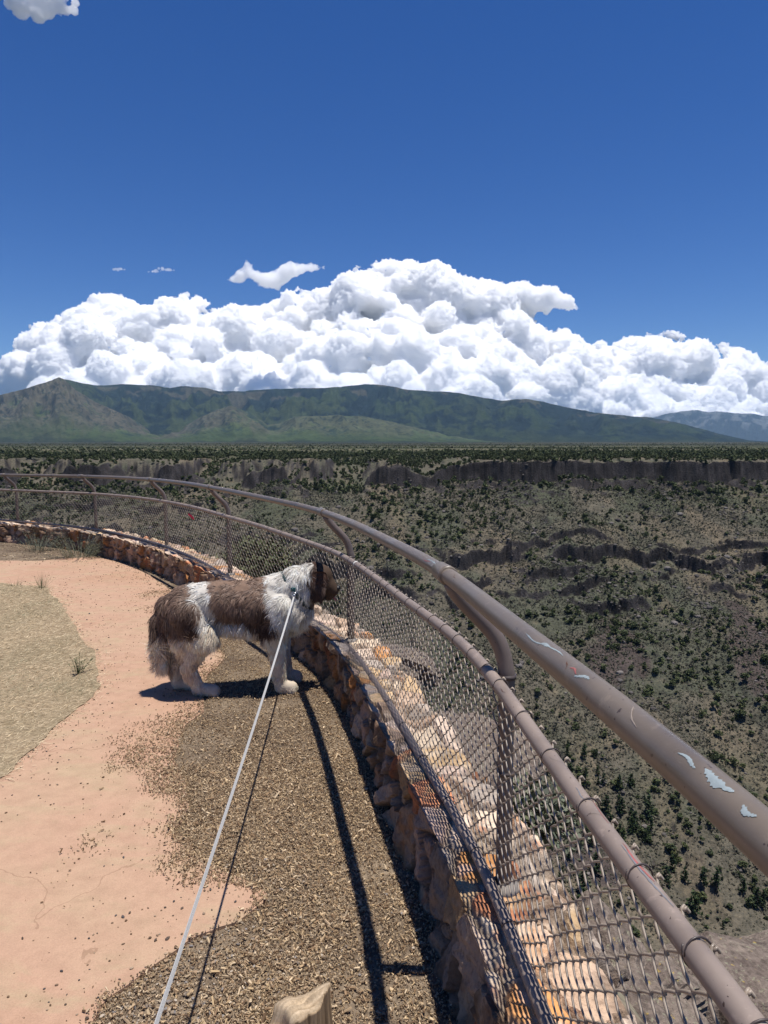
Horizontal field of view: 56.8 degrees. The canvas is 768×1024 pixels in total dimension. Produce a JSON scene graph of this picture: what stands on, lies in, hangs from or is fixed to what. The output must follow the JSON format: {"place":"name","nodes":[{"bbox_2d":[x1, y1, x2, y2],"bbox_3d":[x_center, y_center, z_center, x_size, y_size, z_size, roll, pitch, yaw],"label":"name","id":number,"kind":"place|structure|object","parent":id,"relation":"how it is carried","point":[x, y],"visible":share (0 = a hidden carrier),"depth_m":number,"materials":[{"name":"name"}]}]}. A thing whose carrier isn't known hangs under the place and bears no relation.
{"place":"outdoors","nodes":[
{"label":"outdoors","id":0,"kind":"place"},
{"bbox_2d":[0,580,118,784],"bbox_3d":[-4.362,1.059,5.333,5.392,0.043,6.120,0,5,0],"label":"dry grass","id":1,"kind":"structure","parent":0,"point":[62,655],"depth_m":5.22,"materials":[{"name":"beige plant"}]},
{"bbox_2d":[34,571,51,588],"bbox_3d":[-3.761,0.741,7.846,0.250,0.193,0.286,2,6,16],"label":"grass tuft","id":2,"kind":"object","parent":1,"relation":"on","point":[41,579],"visible":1,"depth_m":7.83,"materials":[{"name":"beige plant"}]},
{"bbox_2d":[69,652,92,673],"bbox_3d":[-2.093,1.046,4.931,0.129,0.143,0.185,4,7,39],"label":"weed","id":3,"kind":"object","parent":1,"relation":"on","point":[79,668],"visible":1,"depth_m":4.92,"materials":[{"name":"green plant"}]},
{"bbox_2d":[0,557,266,1023],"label":"path","id":4,"kind":"structure","parent":0,"point":[36,833],"depth_m":2.85,"materials":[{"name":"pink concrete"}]},
{"bbox_2d":[0,542,457,1023],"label":"ground","id":5,"kind":"structure","parent":0,"point":[352,1004],"depth_m":2.58,"materials":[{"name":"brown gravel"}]},
{"bbox_2d":[13,531,64,552],"bbox_3d":[-5.209,0.433,10.626,0.657,0.333,0.806,2,6,22],"label":"sagebrush","id":6,"kind":"object","parent":5,"relation":"on","point":[35,546],"visible":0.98,"depth_m":10.61,"materials":[{"name":"green plant"}]},
{"bbox_2d":[36,528,106,559],"bbox_3d":[-4.327,0.445,10.015,1.012,0.427,0.898,2,6,19],"label":"sagebrush","id":7,"kind":"object","parent":5,"relation":"on","point":[86,551],"visible":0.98,"depth_m":10.02,"materials":[{"name":"green plant"}]},
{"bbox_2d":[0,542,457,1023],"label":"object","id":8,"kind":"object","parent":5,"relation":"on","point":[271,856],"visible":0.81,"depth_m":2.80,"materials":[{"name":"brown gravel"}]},
{"bbox_2d":[269,982,332,1023],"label":"tree stump","id":9,"kind":"object","parent":8,"relation":"on","point":[312,1006],"visible":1,"depth_m":1.81,"materials":[{"name":"brown wood"}]},
{"bbox_2d":[144,561,340,696],"bbox_3d":[-0.919,0.745,4.587,1.280,0.838,0.448,-1,6,-9],"label":"dog","id":10,"kind":"object","parent":5,"relation":"on","point":[190,624],"visible":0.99,"depth_m":4.46},
{"bbox_2d":[154,594,294,1023],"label":"leash","id":11,"kind":"object","parent":10,"relation":"attached to","point":[166,992],"visible":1,"depth_m":1.78,"materials":[{"name":"white fabric"}]},
{"bbox_2d":[0,519,636,1023],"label":"stone wall","id":12,"kind":"structure","parent":5,"relation":"on","point":[476,973],"depth_m":2.51,"materials":[{"name":"stone"}]},
{"bbox_2d":[0,473,767,1023],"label":"railing fence","id":13,"kind":"object","parent":12,"relation":"on","point":[732,811],"visible":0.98,"depth_m":1.67,"materials":[{"name":"metal"}]},
{"bbox_2d":[0,377,491,441],"bbox_3d":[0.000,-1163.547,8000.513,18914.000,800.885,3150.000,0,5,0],"label":"hills","id":14,"kind":"structure","parent":0,"point":[58,409],"depth_m":7264.24,"materials":[{"name":"green plant"}]},
{"bbox_2d":[0,442,767,1023],"bbox_3d":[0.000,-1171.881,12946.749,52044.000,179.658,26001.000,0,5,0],"label":"canyon terrain","id":15,"kind":"structure","parent":0,"point":[724,472],"depth_m":441.87,"materials":[{"name":"soil"}]},
{"bbox_2d":[215,531,296,577],"bbox_3d":[-1.868,0.599,10.264,1.265,0.667,1.275,0,5,0],"label":"shrub","id":16,"kind":"object","parent":15,"relation":"on","point":[261,555],"visible":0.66,"depth_m":10.03,"materials":[{"name":"green plant"}]},
{"bbox_2d":[0,459,767,951],"bbox_3d":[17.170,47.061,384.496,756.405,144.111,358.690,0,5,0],"label":"sage scrub","id":17,"kind":"object","parent":15,"relation":"on","point":[662,511],"visible":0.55,"depth_m":391.92,"materials":[{"name":"green plant"}]},
{"bbox_2d":[0,448,767,494],"bbox_3d":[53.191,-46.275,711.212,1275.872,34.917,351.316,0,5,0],"label":"rim woodland","id":18,"kind":"object","parent":15,"relation":"on","point":[593,455],"visible":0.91,"depth_m":613.37,"materials":[{"name":"green plant"}]},
{"bbox_2d":[0,457,767,928],"bbox_3d":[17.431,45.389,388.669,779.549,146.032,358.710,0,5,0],"label":"canyon woodland","id":19,"kind":"object","parent":15,"relation":"on","point":[440,519],"visible":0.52,"depth_m":460.38,"materials":[{"name":"green plant"}]},
{"bbox_2d":[0,442,767,453],"bbox_3d":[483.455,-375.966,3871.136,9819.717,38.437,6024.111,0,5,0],"label":"plateau woodland","id":20,"kind":"object","parent":15,"relation":"on","point":[244,449],"visible":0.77,"depth_m":1439.74,"materials":[{"name":"green plant"}]},
{"bbox_2d":[3,462,767,917],"bbox_3d":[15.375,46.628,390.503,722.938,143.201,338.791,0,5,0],"label":"basalt rubble","id":21,"kind":"object","parent":15,"relation":"on","point":[521,662],"visible":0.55,"depth_m":429.88,"materials":[{"name":"grey stone"}]},
{"bbox_2d":[387,551,395,557],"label":"juniper","id":22,"kind":"object","parent":15,"relation":"on","point":[389,554],"visible":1,"depth_m":427.54,"materials":[{"name":"green plant"}]},
{"bbox_2d":[384,643,440,691],"bbox_3d":[0.012,1.542,6.655,1.023,0.598,1.046,2,6,17],"label":"boulder","id":23,"kind":"object","parent":15,"relation":"on","point":[418,667],"visible":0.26,"depth_m":6.45,"materials":[{"name":"grey stone"}]},
{"bbox_2d":[421,680,447,710],"bbox_3d":[0.290,1.348,5.154,0.362,0.238,0.315,2,6,23],"label":"shrub","id":24,"kind":"object","parent":15,"relation":"on","point":[429,702],"visible":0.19,"depth_m":5.12,"materials":[{"name":"green plant"}]},
{"bbox_2d":[435,710,545,794],"bbox_3d":[0.458,1.785,4.887,1.375,0.595,1.548,-1,6,-11],"label":"boulder","id":25,"kind":"object","parent":15,"relation":"on","point":[524,757],"visible":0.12,"depth_m":4.80,"materials":[{"name":"brown stone"}]},
{"bbox_2d":[525,609,533,617],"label":"juniper","id":26,"kind":"object","parent":15,"relation":"on","point":[529,612],"visible":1,"depth_m":388.88,"materials":[{"name":"green plant"}]},
{"bbox_2d":[513,772,590,855],"bbox_3d":[0.726,1.442,3.475,0.548,0.374,0.587,-3,6,-28],"label":"boulder","id":27,"kind":"object","parent":15,"relation":"on","point":[564,807],"visible":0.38,"depth_m":3.41,"materials":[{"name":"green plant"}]},
{"bbox_2d":[564,744,571,756],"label":"pine tree","id":28,"kind":"object","parent":15,"relation":"on","point":[567,748],"visible":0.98,"depth_m":292.93,"materials":[{"name":"green plant"}]},
{"bbox_2d":[568,763,575,775],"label":"pine tree","id":29,"kind":"object","parent":15,"relation":"on","point":[570,766],"visible":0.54,"depth_m":282.93,"materials":[{"name":"green plant"}]},
{"bbox_2d":[571,722,579,729],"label":"juniper","id":30,"kind":"object","parent":15,"relation":"on","point":[575,726],"visible":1,"depth_m":308.06,"materials":[{"name":"green plant"}]},
{"bbox_2d":[576,870,587,889],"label":"pine tree","id":31,"kind":"object","parent":15,"relation":"on","point":[582,884],"visible":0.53,"depth_m":237.51,"materials":[{"name":"green plant"}]},
{"bbox_2d":[580,743,587,757],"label":"pine tree","id":32,"kind":"object","parent":15,"relation":"on","point":[583,750],"visible":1,"depth_m":292.75,"materials":[{"name":"green plant"}]},
{"bbox_2d":[581,767,590,785],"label":"pine tree","id":33,"kind":"object","parent":15,"relation":"on","point":[585,773],"visible":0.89,"depth_m":279.43,"materials":[{"name":"green plant"}]},
{"bbox_2d":[588,830,593,845],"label":"pine tree","id":34,"kind":"object","parent":15,"relation":"on","point":[590,841],"visible":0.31,"depth_m":255.47,"materials":[{"name":"green plant"}]},
{"bbox_2d":[592,852,601,873],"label":"pine tree","id":35,"kind":"object","parent":15,"relation":"on","point":[596,867],"visible":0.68,"depth_m":244.29,"materials":[{"name":"green plant"}]},
{"bbox_2d":[595,765,600,774],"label":"pine tree","id":36,"kind":"object","parent":15,"relation":"on","point":[596,771],"visible":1,"depth_m":283.80,"materials":[{"name":"green plant"}]},
{"bbox_2d":[600,664,606,670],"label":"juniper","id":37,"kind":"object","parent":15,"relation":"on","point":[602,666],"visible":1,"depth_m":343.62,"materials":[{"name":"green plant"}]},
{"bbox_2d":[600,773,607,784],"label":"pine tree","id":38,"kind":"object","parent":15,"relation":"on","point":[603,780],"visible":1,"depth_m":279.24,"materials":[{"name":"green plant"}]},
{"bbox_2d":[601,794,611,813],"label":"pine tree","id":39,"kind":"object","parent":15,"relation":"on","point":[606,803],"visible":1,"depth_m":269.07,"materials":[{"name":"green plant"}]},
{"bbox_2d":[606,812,614,825],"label":"pine tree","id":40,"kind":"object","parent":15,"relation":"on","point":[610,818],"visible":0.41,"depth_m":263.65,"materials":[{"name":"green plant"}]},
{"bbox_2d":[577,890,646,987],"bbox_3d":[0.864,1.827,2.909,0.416,0.350,0.674,1,6,14],"label":"boulder","id":41,"kind":"object","parent":15,"relation":"on","point":[629,946],"visible":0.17,"depth_m":2.86,"materials":[{"name":"brown stone"}]},
{"bbox_2d":[613,778,622,787],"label":"juniper","id":42,"kind":"object","parent":15,"relation":"on","point":[615,782],"visible":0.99,"depth_m":277.11,"materials":[{"name":"green plant"}]},
{"bbox_2d":[616,794,621,805],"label":"pine tree","id":43,"kind":"object","parent":15,"relation":"on","point":[618,799],"visible":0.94,"depth_m":270.17,"materials":[{"name":"green plant"}]},
{"bbox_2d":[615,774,623,788],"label":"pine tree","id":44,"kind":"object","parent":15,"relation":"on","point":[619,780],"visible":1,"depth_m":276.52,"materials":[{"name":"green plant"}]},
{"bbox_2d":[615,635,623,641],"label":"juniper","id":45,"kind":"object","parent":15,"relation":"on","point":[619,638],"visible":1,"depth_m":364.11,"materials":[{"name":"green plant"}]},
{"bbox_2d":[616,797,626,813],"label":"pine tree","id":46,"kind":"object","parent":15,"relation":"on","point":[620,808],"visible":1,"depth_m":267.92,"materials":[{"name":"green plant"}]},
{"bbox_2d":[620,828,627,843],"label":"pine tree","id":47,"kind":"object","parent":15,"relation":"on","point":[623,832],"visible":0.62,"depth_m":255.70,"materials":[{"name":"green plant"}]},
{"bbox_2d":[626,774,633,786],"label":"pine tree","id":48,"kind":"object","parent":15,"relation":"on","point":[630,778],"visible":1,"depth_m":279.45,"materials":[{"name":"green plant"}]},
{"bbox_2d":[628,816,636,833],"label":"pine tree","id":49,"kind":"object","parent":15,"relation":"on","point":[631,827],"visible":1,"depth_m":260.55,"materials":[{"name":"green plant"}]},
{"bbox_2d":[627,811,640,829],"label":"pine tree","id":50,"kind":"object","parent":15,"relation":"on","point":[636,824],"visible":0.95,"depth_m":261.82,"materials":[{"name":"green plant"}]},
{"bbox_2d":[631,924,638,935],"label":"juniper","id":51,"kind":"object","parent":15,"relation":"on","point":[635,930],"visible":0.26,"depth_m":222.38,"materials":[{"name":"green plant"}]},
{"bbox_2d":[635,828,644,836],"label":"juniper","id":52,"kind":"object","parent":15,"relation":"on","point":[640,832],"visible":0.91,"depth_m":260.10,"materials":[{"name":"green plant"}]},
{"bbox_2d":[641,828,649,842],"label":"pine tree","id":53,"kind":"object","parent":15,"relation":"on","point":[646,834],"visible":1,"depth_m":257.31,"materials":[{"name":"green plant"}]},
{"bbox_2d":[642,689,649,696],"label":"juniper","id":54,"kind":"object","parent":15,"relation":"on","point":[646,692],"visible":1,"depth_m":327.70,"materials":[{"name":"green plant"}]},
{"bbox_2d":[647,825,651,839],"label":"pine tree","id":55,"kind":"object","parent":15,"relation":"on","point":[648,830],"visible":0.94,"depth_m":258.37,"materials":[{"name":"green plant"}]},
{"bbox_2d":[644,795,655,816],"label":"pine tree","id":56,"kind":"object","parent":15,"relation":"on","point":[647,804],"visible":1,"depth_m":268.50,"materials":[{"name":"green plant"}]},
{"bbox_2d":[646,686,654,695],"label":"juniper","id":57,"kind":"object","parent":15,"relation":"on","point":[651,691],"visible":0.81,"depth_m":330.95,"materials":[{"name":"green plant"}]},
{"bbox_2d":[647,816,654,829],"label":"pine tree","id":58,"kind":"object","parent":15,"relation":"on","point":[651,819],"visible":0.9,"depth_m":262.59,"materials":[{"name":"green plant"}]},
{"bbox_2d":[649,785,656,790],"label":"juniper","id":59,"kind":"object","parent":15,"relation":"on","point":[652,787],"visible":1,"depth_m":277.99,"materials":[{"name":"green plant"}]},
{"bbox_2d":[651,667,658,673],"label":"juniper","id":60,"kind":"object","parent":15,"relation":"on","point":[656,670],"visible":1,"depth_m":343.31,"materials":[{"name":"green plant"}]},
{"bbox_2d":[653,584,659,591],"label":"juniper","id":61,"kind":"object","parent":15,"relation":"on","point":[655,588],"visible":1,"depth_m":413.26,"materials":[{"name":"green plant"}]},
{"bbox_2d":[617,955,709,1023],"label":"boulder","id":62,"kind":"object","parent":15,"relation":"on","point":[686,1000],"visible":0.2,"depth_m":2.68,"materials":[{"name":"stone"}]},
{"bbox_2d":[661,609,668,615],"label":"juniper","id":63,"kind":"object","parent":15,"relation":"on","point":[665,611],"visible":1,"depth_m":394.52,"materials":[{"name":"green plant"}]},
{"bbox_2d":[662,865,671,881],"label":"pine tree","id":64,"kind":"object","parent":15,"relation":"on","point":[667,872],"visible":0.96,"depth_m":244.81,"materials":[{"name":"green plant"}]},
{"bbox_2d":[665,843,677,851],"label":"juniper","id":65,"kind":"object","parent":15,"relation":"on","point":[672,846],"visible":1,"depth_m":254.47,"materials":[{"name":"green plant"}]},
{"bbox_2d":[668,854,676,871],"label":"pine tree","id":66,"kind":"object","parent":15,"relation":"on","point":[673,861],"visible":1,"depth_m":249.14,"materials":[{"name":"green plant"}]},
{"bbox_2d":[669,794,676,800],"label":"juniper","id":67,"kind":"object","parent":15,"relation":"on","point":[672,796],"visible":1,"depth_m":273.89,"materials":[{"name":"green plant"}]},
{"bbox_2d":[669,680,676,686],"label":"juniper","id":68,"kind":"object","parent":15,"relation":"on","point":[672,682],"visible":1,"depth_m":335.15,"materials":[{"name":"green plant"}]},
{"bbox_2d":[671,849,682,862],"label":"juniper","id":69,"kind":"object","parent":15,"relation":"on","point":[679,859],"visible":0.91,"depth_m":252.14,"materials":[{"name":"green plant"}]},
{"bbox_2d":[675,616,683,621],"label":"juniper","id":70,"kind":"object","parent":15,"relation":"on","point":[679,618],"visible":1,"depth_m":390.01,"materials":[{"name":"green plant"}]},
{"bbox_2d":[677,812,682,820],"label":"juniper","id":71,"kind":"object","parent":15,"relation":"on","point":[679,815],"visible":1,"depth_m":265.15,"materials":[{"name":"green plant"}]},
{"bbox_2d":[680,866,688,881],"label":"pine tree","id":72,"kind":"object","parent":15,"relation":"on","point":[685,877],"visible":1,"depth_m":244.83,"materials":[{"name":"green plant"}]},
{"bbox_2d":[682,841,688,849],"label":"juniper","id":73,"kind":"object","parent":15,"relation":"on","point":[684,844],"visible":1,"depth_m":255.06,"materials":[{"name":"green plant"}]},
{"bbox_2d":[685,669,692,675],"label":"juniper","id":74,"kind":"object","parent":15,"relation":"on","point":[689,672],"visible":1,"depth_m":344.76,"materials":[{"name":"green plant"}]},
{"bbox_2d":[684,889,702,915],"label":"pine tree","id":75,"kind":"object","parent":15,"relation":"on","point":[696,902],"visible":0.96,"depth_m":233.02,"materials":[{"name":"green plant"}]},
{"bbox_2d":[696,891,706,900],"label":"juniper","id":76,"kind":"object","parent":15,"relation":"on","point":[702,896],"visible":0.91,"depth_m":238.67,"materials":[{"name":"green plant"}]},
{"bbox_2d":[699,709,705,716],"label":"juniper","id":77,"kind":"object","parent":15,"relation":"on","point":[702,713],"visible":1,"depth_m":318.49,"materials":[{"name":"green plant"}]},
{"bbox_2d":[698,867,708,885],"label":"pine tree","id":78,"kind":"object","parent":15,"relation":"on","point":[703,871],"visible":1,"depth_m":241.79,"materials":[{"name":"green plant"}]},
{"bbox_2d":[705,629,712,636],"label":"juniper","id":79,"kind":"object","parent":15,"relation":"on","point":[709,634],"visible":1,"depth_m":372.93,"materials":[{"name":"green plant"}]},
{"bbox_2d":[705,849,713,855],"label":"juniper","id":80,"kind":"object","parent":15,"relation":"on","point":[710,853],"visible":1,"depth_m":250.55,"materials":[{"name":"green plant"}]},
{"bbox_2d":[707,680,715,685],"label":"juniper","id":81,"kind":"object","parent":15,"relation":"on","point":[711,682],"visible":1,"depth_m":336.97,"materials":[{"name":"green plant"}]},
{"bbox_2d":[658,929,767,1023],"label":"boulder","id":82,"kind":"object","parent":15,"relation":"on","point":[743,960],"visible":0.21,"depth_m":3.24,"materials":[{"name":"grey stone"}]},
{"bbox_2d":[709,867,721,890],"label":"pine tree","id":83,"kind":"object","parent":15,"relation":"on","point":[717,880],"visible":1,"depth_m":239.78,"materials":[{"name":"green plant"}]},
{"bbox_2d":[711,752,720,761],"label":"juniper","id":84,"kind":"object","parent":15,"relation":"on","point":[716,756],"visible":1,"depth_m":293.80,"materials":[{"name":"green plant"}]},
{"bbox_2d":[714,676,720,682],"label":"juniper","id":85,"kind":"object","parent":15,"relation":"on","point":[716,678],"visible":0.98,"depth_m":342.00,"materials":[{"name":"green plant"}]},
{"bbox_2d":[714,729,722,735],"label":"juniper","id":86,"kind":"object","parent":15,"relation":"on","point":[718,732],"visible":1,"depth_m":307.87,"materials":[{"name":"green plant"}]},
{"bbox_2d":[726,664,733,669],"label":"juniper","id":87,"kind":"object","parent":15,"relation":"on","point":[729,667],"visible":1,"depth_m":348.42,"materials":[{"name":"green plant"}]},
{"bbox_2d":[730,756,738,765],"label":"juniper","id":88,"kind":"object","parent":15,"relation":"on","point":[734,760],"visible":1,"depth_m":293.93,"materials":[{"name":"green plant"}]},
{"bbox_2d":[735,708,746,715],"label":"juniper","id":89,"kind":"object","parent":15,"relation":"on","point":[741,712],"visible":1,"depth_m":321.88,"materials":[{"name":"green plant"}]},
{"bbox_2d":[737,700,744,707],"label":"juniper","id":90,"kind":"object","parent":15,"relation":"on","point":[741,704],"visible":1,"depth_m":327.25,"materials":[{"name":"green plant"}]},
{"bbox_2d":[737,860,747,867],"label":"juniper","id":91,"kind":"object","parent":15,"relation":"on","point":[742,863],"visible":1,"depth_m":247.57,"materials":[{"name":"green plant"}]},
{"bbox_2d":[739,877,746,892],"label":"pine tree","id":92,"kind":"object","parent":15,"relation":"on","point":[744,886],"visible":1,"depth_m":238.87,"materials":[{"name":"green plant"}]},
{"bbox_2d":[739,673,749,678],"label":"juniper","id":93,"kind":"object","parent":15,"relation":"on","point":[743,675],"visible":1,"depth_m":339.10,"materials":[{"name":"green plant"}]},
{"bbox_2d":[745,897,754,906],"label":"juniper","id":94,"kind":"object","parent":15,"relation":"on","point":[752,902],"visible":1,"depth_m":234.95,"materials":[{"name":"green plant"}]},
{"bbox_2d":[749,882,755,892],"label":"juniper","id":95,"kind":"object","parent":15,"relation":"on","point":[753,887],"visible":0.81,"depth_m":241.32,"materials":[{"name":"green plant"}]},
{"bbox_2d":[751,874,757,881],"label":"juniper","id":96,"kind":"object","parent":15,"relation":"on","point":[754,876],"visible":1,"depth_m":243.30,"materials":[{"name":"green plant"}]},
{"bbox_2d":[751,887,763,907],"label":"pine tree","id":97,"kind":"object","parent":15,"relation":"on","point":[757,892],"visible":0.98,"depth_m":235.44,"materials":[{"name":"green plant"}]},
{"bbox_2d":[758,889,767,909],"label":"pine tree","id":98,"kind":"object","parent":15,"relation":"on","point":[763,894],"visible":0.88,"depth_m":236.48,"materials":[{"name":"green plant"}]},
{"bbox_2d":[758,704,767,710],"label":"juniper","id":99,"kind":"object","parent":15,"relation":"on","point":[763,707],"visible":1,"depth_m":322.53,"materials":[{"name":"green plant"}]},
{"bbox_2d":[760,653,767,661],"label":"juniper","id":100,"kind":"object","parent":15,"relation":"on","point":[764,656],"visible":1,"depth_m":351.85,"materials":[{"name":"green plant"}]},
{"bbox_2d":[762,579,767,585],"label":"juniper","id":101,"kind":"object","parent":15,"relation":"on","point":[765,582],"visible":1,"depth_m":425.80,"materials":[{"name":"green plant"}]},
{"bbox_2d":[0,0,767,417],"label":"sky","id":102,"kind":"structure","parent":0,"point":[564,203],"materials":[{"name":"blue"}]},
{"bbox_2d":[64,379,767,441],"bbox_3d":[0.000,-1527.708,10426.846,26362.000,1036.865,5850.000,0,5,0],"label":"mountains","id":103,"kind":"structure","parent":0,"point":[157,410],"depth_m":9639.81,"materials":[{"name":"green plant"}]},
{"bbox_2d":[654,410,767,440],"bbox_3d":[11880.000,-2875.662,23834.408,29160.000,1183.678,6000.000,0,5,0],"label":"distant mountains","id":104,"kind":"structure","parent":0,"point":[751,426],"depth_m":23296.98,"materials":[{"name":"blue"}]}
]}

